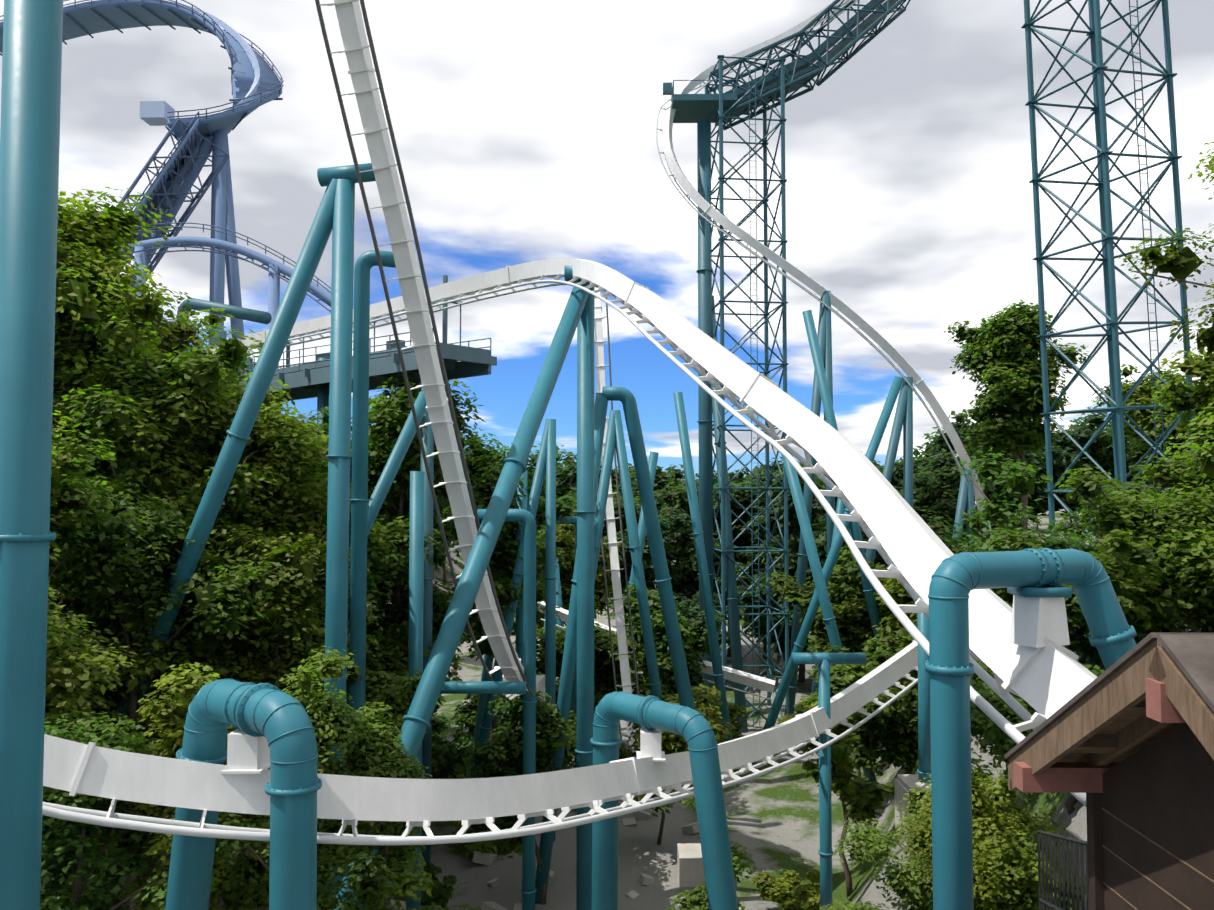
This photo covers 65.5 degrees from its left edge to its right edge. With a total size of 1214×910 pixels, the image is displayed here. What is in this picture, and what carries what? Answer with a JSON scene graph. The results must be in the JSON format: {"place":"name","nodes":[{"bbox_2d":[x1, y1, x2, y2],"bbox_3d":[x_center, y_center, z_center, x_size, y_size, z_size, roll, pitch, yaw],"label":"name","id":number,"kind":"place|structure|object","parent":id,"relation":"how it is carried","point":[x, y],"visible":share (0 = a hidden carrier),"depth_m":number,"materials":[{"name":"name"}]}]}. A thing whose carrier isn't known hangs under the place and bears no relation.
{"place":"outdoors","nodes":[
{"label":"outdoors","id":0,"kind":"place"},
{"bbox_2d":[0,0,330,312],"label":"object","id":1,"kind":"object","parent":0,"point":[168,192],"visible":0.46,"depth_m":131.96,"materials":[{"name":"blue metal"}]},
{"bbox_2d":[140,2,259,125],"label":"lift track","id":2,"kind":"structure","parent":0,"point":[153,113],"depth_m":138.37,"materials":[{"name":"metal"}]},
{"bbox_2d":[0,0,1213,481],"label":"sky","id":3,"kind":"structure","parent":0,"point":[524,130],"materials":[{"name":"white"}]},
{"bbox_2d":[71,504,1201,909],"bbox_3d":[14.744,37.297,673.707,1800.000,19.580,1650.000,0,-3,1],"label":"ground","id":4,"kind":"structure","parent":0,"point":[773,822],"depth_m":45.73,"materials":[{"name":"green plant"}]},
{"bbox_2d":[0,0,330,407],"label":"track","id":5,"kind":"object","parent":4,"relation":"on","point":[221,125],"visible":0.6,"depth_m":136.87,"materials":[{"name":"blue metal"}]},
{"bbox_2d":[0,0,1136,909],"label":"coaster support columns","id":6,"kind":"structure","parent":4,"relation":"on","point":[276,717],"depth_m":21.42,"materials":[{"name":"teal metal"}]},
{"bbox_2d":[42,0,1096,844],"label":"roller coaster track","id":7,"kind":"structure","parent":6,"relation":"on","point":[1017,648],"depth_m":17.98,"materials":[{"name":"white metal"}]},
{"bbox_2d":[177,120,976,880],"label":"coaster support columns","id":8,"kind":"structure","parent":4,"relation":"on","point":[709,410],"depth_m":71.19,"materials":[{"name":"teal metal"}]},
{"bbox_2d":[220,275,496,402],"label":"platform","id":9,"kind":"structure","parent":8,"relation":"on","point":[303,380],"depth_m":45.98,"materials":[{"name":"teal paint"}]},
{"bbox_2d":[40,238,1213,909],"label":"trees","id":10,"kind":"object","parent":4,"relation":"on","point":[1166,545],"depth_m":28.56,"materials":[{"name":"green plant"}]},
{"bbox_2d":[41,133,1213,909],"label":"trees","id":11,"kind":"object","parent":4,"relation":"on","point":[143,413],"visible":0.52,"depth_m":30.13,"materials":[{"name":"green plant"}]},
{"bbox_2d":[388,737,930,909],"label":"footings","id":12,"kind":"object","parent":4,"relation":"on","point":[690,867],"visible":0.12,"depth_m":40.94,"materials":[{"name":"concrete"}]},
{"bbox_2d":[368,406,1165,665],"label":"tree foliage","id":13,"kind":"object","parent":4,"relation":"on","point":[671,494],"visible":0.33,"depth_m":90.89,"materials":[{"name":"green plant"}]},
{"bbox_2d":[656,0,990,551],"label":"roller coaster track","id":14,"kind":"structure","parent":4,"relation":"on","point":[854,317],"depth_m":71.38,"materials":[{"name":"white metal"}]},
{"bbox_2d":[704,0,1196,727],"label":"lattice support towers","id":15,"kind":"structure","parent":4,"relation":"on","point":[1116,408],"depth_m":51.11,"materials":[{"name":"teal metal"}]},
{"bbox_2d":[663,79,736,122],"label":"tower platform","id":16,"kind":"structure","parent":15,"relation":"on","point":[693,108],"depth_m":74.34,"materials":[{"name":"teal metal"}]},
{"bbox_2d":[706,0,910,130],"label":"lift top truss","id":17,"kind":"object","parent":15,"relation":"on","point":[800,71],"visible":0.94,"depth_m":76.16,"materials":[{"name":"teal metal"}]},
{"bbox_2d":[1037,830,1088,909],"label":"fence","id":18,"kind":"object","parent":4,"relation":"on","point":[1068,840],"visible":0.73,"depth_m":11.74,"materials":[{"name":"grey metal"}]},
{"bbox_2d":[1007,639,1213,909],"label":"roof eave","id":19,"kind":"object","parent":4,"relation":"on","point":[1106,722],"depth_m":6.84,"materials":[{"name":"brown wood"}]},
{"bbox_2d":[1014,678,1185,792],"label":"roof beams","id":20,"kind":"structure","parent":19,"relation":"attached to","point":[1071,777],"depth_m":7.75,"materials":[{"name":"red wood"}]},
{"bbox_2d":[1004,632,1213,758],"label":"hut shingles","id":21,"kind":"object","parent":19,"relation":"attached to","point":[1191,655],"visible":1,"depth_m":5.83,"materials":[{"name":"brown wood"}]},
{"bbox_2d":[1086,723,1213,909],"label":"hut walls","id":22,"kind":"structure","parent":0,"point":[1160,791],"depth_m":6.96,"materials":[{"name":"brown wood"}]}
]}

